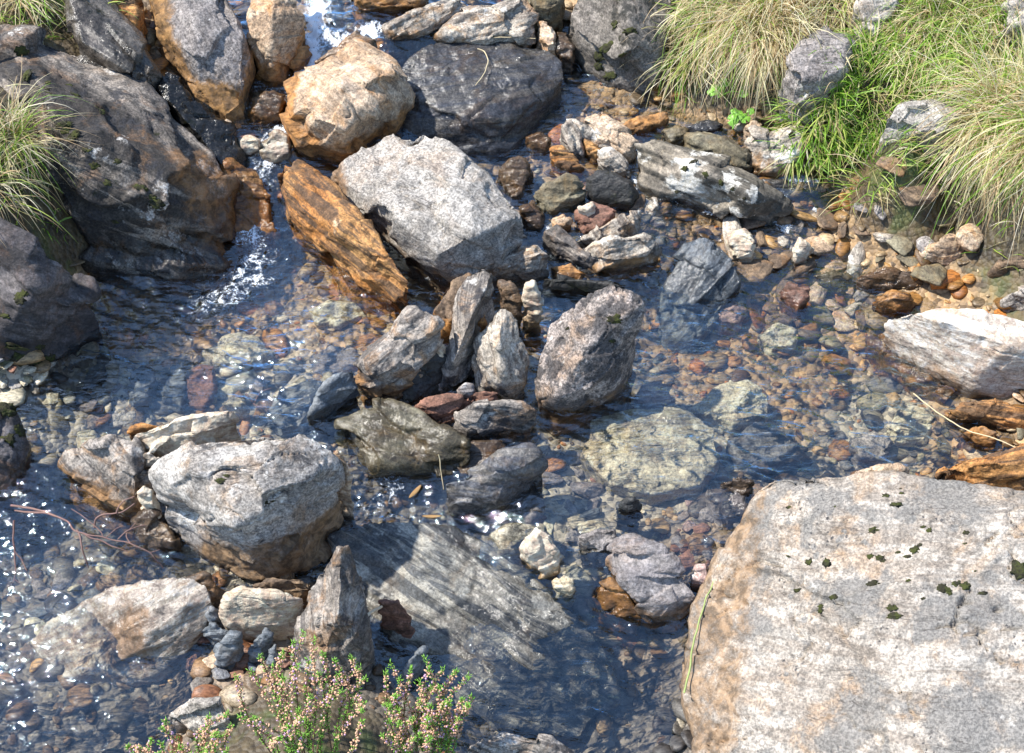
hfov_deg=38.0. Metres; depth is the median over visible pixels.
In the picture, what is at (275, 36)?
rock
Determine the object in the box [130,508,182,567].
rock
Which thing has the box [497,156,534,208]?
rock
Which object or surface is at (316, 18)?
water
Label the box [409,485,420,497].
fallen leaf
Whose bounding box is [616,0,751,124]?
grass tussock
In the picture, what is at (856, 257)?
stone
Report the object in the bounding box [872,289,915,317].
rock
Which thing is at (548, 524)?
stone
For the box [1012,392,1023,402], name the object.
stone
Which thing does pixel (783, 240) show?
stone
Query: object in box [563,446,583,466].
stone
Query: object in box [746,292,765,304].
stone
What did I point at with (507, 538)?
flat rock
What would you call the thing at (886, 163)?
stone
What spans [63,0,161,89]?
rock
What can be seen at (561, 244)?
rock
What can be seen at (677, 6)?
grass tussock
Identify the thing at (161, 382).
stone
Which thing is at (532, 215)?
rock
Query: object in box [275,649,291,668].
stone
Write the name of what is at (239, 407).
rock
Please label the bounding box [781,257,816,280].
stone
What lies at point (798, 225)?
stone
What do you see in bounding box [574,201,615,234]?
rock
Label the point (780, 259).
stone
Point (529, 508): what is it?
rock
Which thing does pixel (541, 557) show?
rock
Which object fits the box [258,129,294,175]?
rock
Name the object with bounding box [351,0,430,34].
rock
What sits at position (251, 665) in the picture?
stone
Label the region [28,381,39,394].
stone
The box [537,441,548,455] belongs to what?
stone
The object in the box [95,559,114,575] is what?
stone
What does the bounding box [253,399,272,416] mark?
stone
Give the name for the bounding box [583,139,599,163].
rock
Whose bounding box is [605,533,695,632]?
rock
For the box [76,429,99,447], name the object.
stone
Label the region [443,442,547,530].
rock
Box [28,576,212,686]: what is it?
rock
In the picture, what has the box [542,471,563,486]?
stone
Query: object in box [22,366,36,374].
stone
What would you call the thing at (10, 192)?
grass tussock
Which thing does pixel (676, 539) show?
stone
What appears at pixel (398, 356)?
rock
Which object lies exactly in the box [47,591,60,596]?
stone
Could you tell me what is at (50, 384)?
stone
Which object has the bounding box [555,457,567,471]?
stone
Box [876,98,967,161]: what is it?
boulder
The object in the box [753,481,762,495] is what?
stone
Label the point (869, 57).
grass tussock
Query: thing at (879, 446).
rock
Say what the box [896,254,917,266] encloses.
stone
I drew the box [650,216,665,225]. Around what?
stone
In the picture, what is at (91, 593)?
stone
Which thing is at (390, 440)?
flat rock
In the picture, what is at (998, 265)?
rock
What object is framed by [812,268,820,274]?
stone
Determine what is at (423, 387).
rock
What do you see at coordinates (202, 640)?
stone
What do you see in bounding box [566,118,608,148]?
rock
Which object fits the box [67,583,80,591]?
stone
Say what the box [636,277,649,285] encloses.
stone
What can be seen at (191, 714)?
rock
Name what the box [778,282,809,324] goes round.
rock
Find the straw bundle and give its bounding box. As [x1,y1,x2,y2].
[493,29,534,38]
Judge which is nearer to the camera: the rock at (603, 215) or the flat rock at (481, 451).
the flat rock at (481, 451)
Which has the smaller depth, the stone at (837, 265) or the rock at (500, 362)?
the rock at (500, 362)
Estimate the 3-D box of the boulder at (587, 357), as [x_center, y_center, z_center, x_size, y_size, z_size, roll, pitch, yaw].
[0.151,-0.015,2.943,0.226,0.342,0.142,-11,51,-9]
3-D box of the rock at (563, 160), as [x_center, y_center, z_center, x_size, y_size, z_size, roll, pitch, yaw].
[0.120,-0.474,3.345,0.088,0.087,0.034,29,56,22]
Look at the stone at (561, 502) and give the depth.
2.89 m
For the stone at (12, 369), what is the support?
on the ground at (72, 246)
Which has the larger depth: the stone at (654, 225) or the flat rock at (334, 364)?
the stone at (654, 225)
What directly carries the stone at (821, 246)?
on the ground at (72, 246)
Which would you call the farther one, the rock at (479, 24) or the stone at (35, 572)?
the rock at (479, 24)
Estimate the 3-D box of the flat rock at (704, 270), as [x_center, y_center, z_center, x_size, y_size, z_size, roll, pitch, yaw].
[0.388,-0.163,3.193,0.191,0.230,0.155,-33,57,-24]
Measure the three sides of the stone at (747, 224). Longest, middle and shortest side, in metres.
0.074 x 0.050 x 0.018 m
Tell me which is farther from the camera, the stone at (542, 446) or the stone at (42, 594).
the stone at (542, 446)
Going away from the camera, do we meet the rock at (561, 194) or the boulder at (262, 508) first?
the boulder at (262, 508)
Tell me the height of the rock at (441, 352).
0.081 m
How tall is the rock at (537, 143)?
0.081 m
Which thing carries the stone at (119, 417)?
on the ground at (72, 246)
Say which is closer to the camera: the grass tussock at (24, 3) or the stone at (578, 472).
the stone at (578, 472)
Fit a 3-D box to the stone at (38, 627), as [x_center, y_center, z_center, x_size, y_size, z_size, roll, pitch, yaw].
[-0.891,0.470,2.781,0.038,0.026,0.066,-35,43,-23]
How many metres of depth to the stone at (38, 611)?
2.81 m
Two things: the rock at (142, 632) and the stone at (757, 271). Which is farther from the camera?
the stone at (757, 271)
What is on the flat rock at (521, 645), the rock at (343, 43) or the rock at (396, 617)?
the rock at (396, 617)
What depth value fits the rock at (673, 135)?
3.35 m
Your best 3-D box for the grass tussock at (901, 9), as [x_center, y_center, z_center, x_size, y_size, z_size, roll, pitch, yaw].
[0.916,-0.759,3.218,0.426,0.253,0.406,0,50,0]
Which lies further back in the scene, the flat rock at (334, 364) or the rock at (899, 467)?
the flat rock at (334, 364)
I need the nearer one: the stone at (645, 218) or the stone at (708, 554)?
the stone at (708, 554)
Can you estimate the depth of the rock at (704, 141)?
3.29 m
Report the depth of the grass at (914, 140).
3.20 m
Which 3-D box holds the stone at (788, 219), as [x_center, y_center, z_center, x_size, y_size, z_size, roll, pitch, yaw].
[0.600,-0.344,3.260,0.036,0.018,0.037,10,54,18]
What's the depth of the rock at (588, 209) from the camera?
3.21 m
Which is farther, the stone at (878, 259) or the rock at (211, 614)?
the stone at (878, 259)
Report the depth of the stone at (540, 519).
2.87 m
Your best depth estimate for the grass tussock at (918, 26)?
3.19 m
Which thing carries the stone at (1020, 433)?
on the ground at (72, 246)
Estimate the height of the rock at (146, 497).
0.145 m
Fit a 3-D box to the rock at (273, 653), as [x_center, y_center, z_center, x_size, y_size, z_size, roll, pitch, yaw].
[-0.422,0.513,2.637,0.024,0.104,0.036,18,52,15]
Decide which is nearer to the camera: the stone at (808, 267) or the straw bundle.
the stone at (808, 267)
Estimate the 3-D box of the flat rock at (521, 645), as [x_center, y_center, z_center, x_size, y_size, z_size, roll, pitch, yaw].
[-0.078,0.493,2.804,0.609,0.287,0.257,28,56,22]
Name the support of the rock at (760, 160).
on the ground at (72, 246)
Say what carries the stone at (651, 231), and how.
on the ground at (72, 246)
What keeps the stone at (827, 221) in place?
on the ground at (72, 246)
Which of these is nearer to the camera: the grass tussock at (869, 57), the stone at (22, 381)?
the stone at (22, 381)
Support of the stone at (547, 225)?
on the ground at (72, 246)
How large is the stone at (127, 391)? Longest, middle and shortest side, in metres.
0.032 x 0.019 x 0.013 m
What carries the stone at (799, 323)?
on the ground at (72, 246)
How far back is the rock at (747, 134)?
3.32 m
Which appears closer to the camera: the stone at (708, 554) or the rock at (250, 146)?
the stone at (708, 554)
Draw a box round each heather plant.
[125,710,235,752]
[232,629,367,752]
[379,654,474,752]
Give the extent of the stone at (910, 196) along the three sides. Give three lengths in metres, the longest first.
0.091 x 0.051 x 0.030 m
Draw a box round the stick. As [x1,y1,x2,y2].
[367,605,382,615]
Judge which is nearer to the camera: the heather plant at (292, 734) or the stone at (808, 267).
the heather plant at (292, 734)
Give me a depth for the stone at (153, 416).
3.03 m
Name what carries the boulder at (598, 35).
on the ground at (72, 246)
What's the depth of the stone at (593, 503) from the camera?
2.89 m
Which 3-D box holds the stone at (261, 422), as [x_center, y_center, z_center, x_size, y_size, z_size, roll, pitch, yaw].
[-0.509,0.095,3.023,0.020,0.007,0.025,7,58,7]
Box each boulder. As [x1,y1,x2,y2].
[148,434,345,580]
[149,0,256,136]
[279,37,415,178]
[331,134,526,302]
[467,732,573,752]
[534,285,644,435]
[568,0,673,98]
[634,139,793,227]
[681,470,1023,752]
[776,25,855,125]
[851,0,899,49]
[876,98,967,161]
[883,308,1023,398]
[993,0,1023,58]
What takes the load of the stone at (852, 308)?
on the ground at (72, 246)
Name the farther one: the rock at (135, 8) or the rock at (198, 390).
the rock at (135, 8)
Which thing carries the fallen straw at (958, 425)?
on the water
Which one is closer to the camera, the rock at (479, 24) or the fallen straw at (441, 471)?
the fallen straw at (441, 471)
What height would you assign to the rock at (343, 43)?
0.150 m
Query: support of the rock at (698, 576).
on the ground at (72, 246)
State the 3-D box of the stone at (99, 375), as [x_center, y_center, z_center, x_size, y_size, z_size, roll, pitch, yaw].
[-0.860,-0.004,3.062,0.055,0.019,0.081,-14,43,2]
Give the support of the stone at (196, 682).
on the ground at (72, 246)
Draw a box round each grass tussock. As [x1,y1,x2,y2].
[0,0,64,44]
[0,62,99,203]
[0,97,77,242]
[53,0,136,36]
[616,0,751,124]
[619,0,784,97]
[662,0,840,120]
[673,0,852,120]
[757,46,883,191]
[773,0,907,57]
[795,0,944,181]
[811,111,938,225]
[844,0,1021,116]
[860,0,1023,267]
[872,0,1023,88]
[896,0,1023,133]
[920,28,1023,267]
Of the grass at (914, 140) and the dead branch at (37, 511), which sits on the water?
the dead branch at (37, 511)
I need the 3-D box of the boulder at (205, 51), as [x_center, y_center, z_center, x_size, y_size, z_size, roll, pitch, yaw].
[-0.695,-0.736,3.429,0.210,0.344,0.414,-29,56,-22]
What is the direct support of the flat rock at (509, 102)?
on the ground at (72, 246)
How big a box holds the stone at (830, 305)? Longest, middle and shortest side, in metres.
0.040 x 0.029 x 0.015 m
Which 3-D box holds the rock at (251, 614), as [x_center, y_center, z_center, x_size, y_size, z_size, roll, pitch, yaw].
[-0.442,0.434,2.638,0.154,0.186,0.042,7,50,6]
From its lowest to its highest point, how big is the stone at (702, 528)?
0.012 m
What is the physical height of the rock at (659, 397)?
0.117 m
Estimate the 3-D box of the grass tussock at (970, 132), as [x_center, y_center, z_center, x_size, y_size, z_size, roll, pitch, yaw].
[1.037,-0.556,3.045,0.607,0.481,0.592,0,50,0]
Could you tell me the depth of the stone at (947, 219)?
3.16 m
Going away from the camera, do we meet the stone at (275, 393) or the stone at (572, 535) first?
the stone at (572, 535)
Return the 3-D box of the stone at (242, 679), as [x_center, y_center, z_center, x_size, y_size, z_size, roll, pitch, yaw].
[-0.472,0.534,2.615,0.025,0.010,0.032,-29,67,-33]
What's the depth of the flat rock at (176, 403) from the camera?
3.04 m
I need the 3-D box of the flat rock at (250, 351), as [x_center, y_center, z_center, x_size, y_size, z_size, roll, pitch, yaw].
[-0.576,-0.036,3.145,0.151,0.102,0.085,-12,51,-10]
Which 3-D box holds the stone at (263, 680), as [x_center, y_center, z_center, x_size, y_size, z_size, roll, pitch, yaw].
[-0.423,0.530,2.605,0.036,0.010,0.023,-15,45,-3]
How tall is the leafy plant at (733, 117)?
0.025 m
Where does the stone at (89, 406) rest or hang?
on the ground at (72, 246)
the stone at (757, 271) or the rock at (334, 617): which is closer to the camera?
the rock at (334, 617)
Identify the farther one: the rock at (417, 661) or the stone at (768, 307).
the stone at (768, 307)
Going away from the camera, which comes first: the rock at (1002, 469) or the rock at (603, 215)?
the rock at (1002, 469)
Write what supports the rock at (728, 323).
on the ground at (72, 246)
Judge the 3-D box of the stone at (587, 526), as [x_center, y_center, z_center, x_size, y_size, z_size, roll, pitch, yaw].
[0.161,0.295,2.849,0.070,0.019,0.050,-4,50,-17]
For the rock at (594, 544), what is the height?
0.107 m
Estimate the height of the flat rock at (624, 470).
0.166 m
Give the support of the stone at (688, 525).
on the ground at (72, 246)
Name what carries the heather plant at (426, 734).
on the ground at (72, 246)
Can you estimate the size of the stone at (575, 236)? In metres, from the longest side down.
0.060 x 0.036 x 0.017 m
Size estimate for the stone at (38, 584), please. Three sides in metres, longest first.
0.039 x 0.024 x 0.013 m
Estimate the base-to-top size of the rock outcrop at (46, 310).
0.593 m
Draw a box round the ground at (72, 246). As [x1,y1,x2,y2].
[0,0,1023,752]
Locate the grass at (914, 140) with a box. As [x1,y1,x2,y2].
[0,0,1023,271]
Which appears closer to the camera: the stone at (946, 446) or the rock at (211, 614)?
the rock at (211, 614)
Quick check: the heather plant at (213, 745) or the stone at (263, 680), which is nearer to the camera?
the heather plant at (213, 745)
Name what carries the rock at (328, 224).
on the ground at (72, 246)
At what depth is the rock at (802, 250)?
3.18 m
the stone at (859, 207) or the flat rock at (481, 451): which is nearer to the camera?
the flat rock at (481, 451)
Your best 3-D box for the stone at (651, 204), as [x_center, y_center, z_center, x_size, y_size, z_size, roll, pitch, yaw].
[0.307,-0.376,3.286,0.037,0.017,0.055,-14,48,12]
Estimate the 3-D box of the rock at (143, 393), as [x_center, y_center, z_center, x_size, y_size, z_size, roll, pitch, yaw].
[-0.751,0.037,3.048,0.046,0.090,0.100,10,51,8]
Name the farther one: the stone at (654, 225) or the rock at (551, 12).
the rock at (551, 12)
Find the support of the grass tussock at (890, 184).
on the ground at (72, 246)
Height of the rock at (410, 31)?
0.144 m
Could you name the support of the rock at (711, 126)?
on the ground at (72, 246)
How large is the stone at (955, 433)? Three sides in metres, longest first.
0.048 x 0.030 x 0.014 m
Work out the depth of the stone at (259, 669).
2.62 m
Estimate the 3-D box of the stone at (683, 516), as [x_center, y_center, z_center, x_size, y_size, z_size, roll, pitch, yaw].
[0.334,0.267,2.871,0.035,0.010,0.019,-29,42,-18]
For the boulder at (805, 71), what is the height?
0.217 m
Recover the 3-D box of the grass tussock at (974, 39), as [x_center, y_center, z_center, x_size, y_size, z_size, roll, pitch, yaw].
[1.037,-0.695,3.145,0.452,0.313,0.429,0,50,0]
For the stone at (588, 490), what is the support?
on the ground at (72, 246)
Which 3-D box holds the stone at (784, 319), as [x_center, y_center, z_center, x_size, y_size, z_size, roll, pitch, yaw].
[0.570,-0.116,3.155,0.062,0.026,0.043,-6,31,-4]
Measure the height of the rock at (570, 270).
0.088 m
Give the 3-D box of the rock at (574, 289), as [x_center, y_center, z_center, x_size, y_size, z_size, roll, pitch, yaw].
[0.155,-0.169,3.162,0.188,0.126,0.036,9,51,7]
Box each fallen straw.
[438,454,443,488]
[475,48,488,85]
[683,582,712,692]
[913,393,1014,446]
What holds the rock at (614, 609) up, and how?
on the ground at (72, 246)
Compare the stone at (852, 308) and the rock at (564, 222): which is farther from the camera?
the rock at (564, 222)
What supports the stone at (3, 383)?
on the ground at (72, 246)
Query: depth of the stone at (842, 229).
3.22 m
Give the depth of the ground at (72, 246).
3.07 m
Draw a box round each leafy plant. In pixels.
[707,77,748,97]
[727,108,753,128]
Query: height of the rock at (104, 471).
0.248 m
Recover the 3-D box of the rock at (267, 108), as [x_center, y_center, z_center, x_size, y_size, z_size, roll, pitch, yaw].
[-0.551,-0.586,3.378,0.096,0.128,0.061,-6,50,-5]
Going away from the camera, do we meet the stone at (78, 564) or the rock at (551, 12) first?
the stone at (78, 564)
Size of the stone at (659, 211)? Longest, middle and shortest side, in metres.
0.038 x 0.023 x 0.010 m
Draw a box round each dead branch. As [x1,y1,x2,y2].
[10,496,163,568]
[11,520,26,584]
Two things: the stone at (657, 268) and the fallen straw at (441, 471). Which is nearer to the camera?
the fallen straw at (441, 471)
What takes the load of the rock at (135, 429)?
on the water
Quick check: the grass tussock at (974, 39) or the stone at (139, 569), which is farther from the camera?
the grass tussock at (974, 39)
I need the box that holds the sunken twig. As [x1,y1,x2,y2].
[245,388,271,410]
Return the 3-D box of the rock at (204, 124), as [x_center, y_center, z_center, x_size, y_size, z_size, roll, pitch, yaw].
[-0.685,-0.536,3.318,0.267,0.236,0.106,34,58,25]
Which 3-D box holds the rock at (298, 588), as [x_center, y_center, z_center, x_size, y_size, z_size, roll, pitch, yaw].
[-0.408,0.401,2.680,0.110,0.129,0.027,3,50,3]
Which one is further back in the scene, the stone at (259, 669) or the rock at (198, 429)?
the rock at (198, 429)
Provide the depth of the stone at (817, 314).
3.15 m
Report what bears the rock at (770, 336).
on the ground at (72, 246)
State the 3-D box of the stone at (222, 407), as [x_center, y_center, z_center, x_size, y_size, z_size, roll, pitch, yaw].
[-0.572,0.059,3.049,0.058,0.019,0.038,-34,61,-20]
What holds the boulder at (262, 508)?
on the ground at (72, 246)
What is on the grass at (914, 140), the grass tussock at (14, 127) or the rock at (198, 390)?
the grass tussock at (14, 127)
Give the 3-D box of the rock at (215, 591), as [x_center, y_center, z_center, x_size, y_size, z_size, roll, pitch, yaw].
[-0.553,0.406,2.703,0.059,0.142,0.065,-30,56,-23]
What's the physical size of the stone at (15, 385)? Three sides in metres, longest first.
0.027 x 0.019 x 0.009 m
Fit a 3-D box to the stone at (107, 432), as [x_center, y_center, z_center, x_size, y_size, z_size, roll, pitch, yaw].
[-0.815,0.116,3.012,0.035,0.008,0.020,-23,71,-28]
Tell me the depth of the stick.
2.60 m
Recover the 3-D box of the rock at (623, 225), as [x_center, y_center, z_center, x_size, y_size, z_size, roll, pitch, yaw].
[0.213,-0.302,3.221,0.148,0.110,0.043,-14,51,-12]
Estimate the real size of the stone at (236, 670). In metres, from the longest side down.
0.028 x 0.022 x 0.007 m
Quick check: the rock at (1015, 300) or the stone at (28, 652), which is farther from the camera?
the rock at (1015, 300)
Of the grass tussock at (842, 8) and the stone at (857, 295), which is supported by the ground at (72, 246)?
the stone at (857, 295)
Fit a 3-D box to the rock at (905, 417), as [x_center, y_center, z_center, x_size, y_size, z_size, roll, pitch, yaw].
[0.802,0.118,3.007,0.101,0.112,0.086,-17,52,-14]
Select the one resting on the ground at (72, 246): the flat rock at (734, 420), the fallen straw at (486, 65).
the flat rock at (734, 420)
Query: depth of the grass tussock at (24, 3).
3.29 m
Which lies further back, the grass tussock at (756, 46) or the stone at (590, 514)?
the grass tussock at (756, 46)
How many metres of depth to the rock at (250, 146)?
3.29 m
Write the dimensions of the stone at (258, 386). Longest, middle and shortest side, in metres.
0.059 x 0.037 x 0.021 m
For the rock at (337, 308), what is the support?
on the ground at (72, 246)
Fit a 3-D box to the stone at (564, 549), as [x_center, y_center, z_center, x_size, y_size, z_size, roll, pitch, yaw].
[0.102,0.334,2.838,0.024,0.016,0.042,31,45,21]
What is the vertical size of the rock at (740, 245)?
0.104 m
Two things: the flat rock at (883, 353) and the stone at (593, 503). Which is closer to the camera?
the stone at (593, 503)
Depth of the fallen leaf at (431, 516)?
2.83 m
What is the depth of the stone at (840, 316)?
3.15 m
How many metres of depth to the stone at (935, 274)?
3.12 m
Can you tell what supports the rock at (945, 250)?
on the ground at (72, 246)
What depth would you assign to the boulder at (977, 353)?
2.91 m
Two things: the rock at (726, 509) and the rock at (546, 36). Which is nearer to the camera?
the rock at (726, 509)
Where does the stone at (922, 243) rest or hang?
on the ground at (72, 246)
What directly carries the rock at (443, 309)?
on the ground at (72, 246)
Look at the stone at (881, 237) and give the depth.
3.17 m
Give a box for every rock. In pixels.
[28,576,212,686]
[57,434,146,540]
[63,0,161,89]
[97,572,124,591]
[115,0,147,38]
[127,422,159,440]
[129,367,159,412]
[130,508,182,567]
[135,411,240,457]
[137,469,160,502]
[137,486,161,518]
[143,452,159,470]
[156,71,246,170]
[161,362,189,414]
[169,696,231,737]
[186,364,217,411]
[186,571,224,612]
[201,621,228,646]
[202,332,275,371]
[205,605,223,628]
[213,630,243,668]
[218,586,303,640]
[222,397,249,424]
[238,135,263,167]
[246,0,304,96]
[247,627,274,662]
[248,90,286,135]
[252,577,310,609]
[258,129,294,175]
[266,379,323,438]
[266,644,279,668]
[277,159,408,319]
[289,45,311,75]
[290,545,375,683]
[306,371,359,439]
[309,299,366,329]
[309,345,359,375]
[314,31,377,63]
[327,522,620,746]
[333,450,355,525]
[334,397,471,493]
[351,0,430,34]
[353,305,444,407]
[378,599,414,638]
[381,0,466,66]
[399,353,446,405]
[401,42,562,162]
[401,645,428,689]
[413,393,473,426]
[432,0,539,48]
[433,273,471,345]
[437,343,445,356]
[438,269,494,393]
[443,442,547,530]
[452,398,537,446]
[457,382,474,400]
[457,440,506,481]
[470,391,498,401]
[471,309,529,402]
[478,315,487,331]
[489,522,553,565]
[495,245,548,293]
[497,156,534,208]
[497,279,523,336]
[505,493,544,523]
[518,200,544,238]
[519,527,564,589]
[521,280,543,350]
[525,131,550,159]
[528,0,565,40]
[533,173,585,219]
[536,20,557,57]
[542,224,597,277]
[542,274,624,309]
[549,145,584,177]
[551,214,572,231]
[551,263,587,279]
[552,575,575,607]
[555,32,575,75]
[559,118,585,161]
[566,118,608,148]
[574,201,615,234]
[577,202,595,216]
[578,210,641,247]
[579,529,616,568]
[580,407,719,505]
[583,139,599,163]
[584,112,638,170]
[584,232,661,282]
[585,170,638,213]
[592,577,641,635]
[597,146,630,179]
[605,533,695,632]
[615,496,642,531]
[623,112,668,138]
[633,381,675,409]
[655,237,740,353]
[661,125,688,146]
[684,131,752,172]
[687,119,722,134]
[690,563,707,596]
[691,379,768,436]
[705,488,747,527]
[714,300,747,336]
[720,477,754,503]
[725,422,804,479]
[726,228,755,261]
[740,120,761,146]
[742,125,807,178]
[757,323,797,357]
[761,178,826,199]
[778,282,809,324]
[791,237,814,267]
[810,270,852,296]
[848,431,892,469]
[854,463,908,473]
[856,266,923,294]
[865,333,954,405]
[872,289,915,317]
[885,403,934,446]
[919,233,963,265]
[934,445,1023,490]
[944,398,1023,431]
[956,426,997,450]
[987,255,1023,277]
[1000,285,1023,312]
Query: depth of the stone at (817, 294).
3.17 m
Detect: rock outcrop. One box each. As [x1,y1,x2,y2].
[0,24,239,303]
[0,217,103,366]
[0,402,41,535]
[218,157,280,269]
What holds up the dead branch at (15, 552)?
on the water
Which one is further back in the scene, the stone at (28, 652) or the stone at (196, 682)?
the stone at (28, 652)
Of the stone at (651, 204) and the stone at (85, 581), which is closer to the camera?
the stone at (85, 581)
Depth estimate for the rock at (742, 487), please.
2.81 m
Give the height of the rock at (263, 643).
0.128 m
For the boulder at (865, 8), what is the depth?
3.23 m
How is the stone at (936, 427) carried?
on the ground at (72, 246)
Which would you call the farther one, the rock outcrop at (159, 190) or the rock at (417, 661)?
the rock outcrop at (159, 190)
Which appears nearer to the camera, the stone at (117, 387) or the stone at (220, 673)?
the stone at (220, 673)
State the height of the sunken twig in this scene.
0.009 m
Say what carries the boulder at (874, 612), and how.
on the ground at (72, 246)
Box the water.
[0,0,998,712]
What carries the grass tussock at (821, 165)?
on the grass at (914, 140)
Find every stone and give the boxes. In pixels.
[0,380,8,388]
[7,365,16,373]
[8,383,21,388]
[19,376,27,385]
[19,643,35,663]
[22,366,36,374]
[24,603,48,618]
[24,617,45,635]
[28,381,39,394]
[29,567,43,578]
[32,578,46,591]
[34,587,51,598]
[44,392,58,404]
[46,380,55,389]
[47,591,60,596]
[52,569,73,589]
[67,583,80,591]
[73,559,85,569]
[75,399,97,412]
[75,598,87,603]
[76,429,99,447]
[77,573,98,586]
[82,363,106,389]
[84,589,100,597]
[85,413,100,429]
[95,389,108,399]
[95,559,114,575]
[102,429,116,435]
[108,408,135,427]
[111,382,122,392]
[125,389,133,395]
[125,561,147,584]
[129,365,146,384]
[150,412,162,419]
[158,378,165,387]
[184,407,195,415]
[186,654,196,670]
[190,677,212,691]
[195,403,215,413]
[197,636,209,644]
[202,653,215,668]
[211,667,230,679]
[216,385,233,399]
[219,391,244,411]
[229,667,243,677]
[234,673,244,684]
[243,394,252,406]
[248,376,266,400]
[248,662,256,671]
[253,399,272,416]
[256,664,268,673]
[257,419,266,426]
[261,672,279,684]
[273,386,281,397]
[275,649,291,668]
[532,514,546,524]
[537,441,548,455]
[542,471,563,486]
[543,520,553,534]
[544,223,551,230]
[544,496,564,504]
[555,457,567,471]
[559,544,572,557]
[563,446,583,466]
[564,499,576,517]
[565,528,579,542]
[570,233,579,241]
[570,482,603,499]
[571,221,576,229]
[573,466,583,477]
[577,520,610,533]
[579,508,599,519]
[586,496,600,509]
[629,194,645,210]
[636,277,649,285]
[641,214,650,222]
[643,197,658,216]
[644,227,656,235]
[646,263,660,273]
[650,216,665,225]
[650,219,661,227]
[656,207,668,213]
[670,535,683,553]
[677,510,689,521]
[679,549,694,573]
[682,520,696,531]
[693,523,709,532]
[697,507,713,522]
[700,538,713,547]
[702,546,716,559]
[722,215,741,259]
[732,259,773,284]
[738,218,765,229]
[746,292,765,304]
[753,227,767,247]
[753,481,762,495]
[761,301,777,314]
[762,249,792,268]
[765,313,792,325]
[775,280,798,307]
[776,215,794,224]
[777,234,790,246]
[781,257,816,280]
[784,228,798,240]
[789,241,795,250]
[793,218,803,233]
[795,318,804,327]
[805,236,835,255]
[808,305,834,324]
[809,282,827,305]
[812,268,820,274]
[816,208,837,229]
[819,260,846,273]
[824,298,840,310]
[832,308,854,331]
[838,222,847,238]
[843,302,862,316]
[845,281,853,294]
[847,241,864,280]
[852,225,870,235]
[853,202,868,212]
[853,290,868,301]
[855,310,866,330]
[859,295,875,310]
[872,232,893,242]
[874,205,886,219]
[875,250,884,263]
[876,156,906,176]
[886,234,912,255]
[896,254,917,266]
[897,183,939,206]
[910,263,947,285]
[916,236,933,252]
[931,420,940,433]
[934,213,957,227]
[936,437,951,455]
[941,425,952,438]
[949,429,961,440]
[956,223,983,252]
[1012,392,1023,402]
[1017,428,1023,439]
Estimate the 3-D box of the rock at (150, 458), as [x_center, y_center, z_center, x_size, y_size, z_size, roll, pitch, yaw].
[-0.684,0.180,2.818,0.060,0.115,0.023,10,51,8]
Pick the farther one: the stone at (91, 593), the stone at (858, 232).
the stone at (858, 232)
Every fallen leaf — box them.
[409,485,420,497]
[422,515,440,517]
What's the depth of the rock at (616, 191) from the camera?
3.26 m
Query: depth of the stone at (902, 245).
3.15 m
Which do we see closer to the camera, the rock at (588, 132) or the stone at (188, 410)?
the stone at (188, 410)
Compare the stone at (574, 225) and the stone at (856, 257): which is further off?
the stone at (574, 225)
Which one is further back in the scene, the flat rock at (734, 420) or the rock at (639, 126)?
the rock at (639, 126)
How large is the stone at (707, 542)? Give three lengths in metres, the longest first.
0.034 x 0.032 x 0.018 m
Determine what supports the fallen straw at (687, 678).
on the boulder at (874, 612)
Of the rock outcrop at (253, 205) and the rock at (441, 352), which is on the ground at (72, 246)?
the rock outcrop at (253, 205)
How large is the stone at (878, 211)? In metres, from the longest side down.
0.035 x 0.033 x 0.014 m
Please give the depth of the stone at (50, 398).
2.99 m
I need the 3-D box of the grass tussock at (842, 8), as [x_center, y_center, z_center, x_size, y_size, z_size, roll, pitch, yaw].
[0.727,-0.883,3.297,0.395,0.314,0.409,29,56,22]
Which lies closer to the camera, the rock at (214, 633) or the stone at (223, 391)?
the rock at (214, 633)
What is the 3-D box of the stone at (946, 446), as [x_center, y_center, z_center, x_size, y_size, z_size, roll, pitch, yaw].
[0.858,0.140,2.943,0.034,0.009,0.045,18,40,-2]
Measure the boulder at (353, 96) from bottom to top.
0.288 m
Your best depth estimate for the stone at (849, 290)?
3.18 m
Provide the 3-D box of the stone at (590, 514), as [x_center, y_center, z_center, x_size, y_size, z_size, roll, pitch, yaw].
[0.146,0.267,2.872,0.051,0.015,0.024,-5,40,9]
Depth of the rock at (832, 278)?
3.17 m
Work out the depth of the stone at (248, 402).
3.05 m

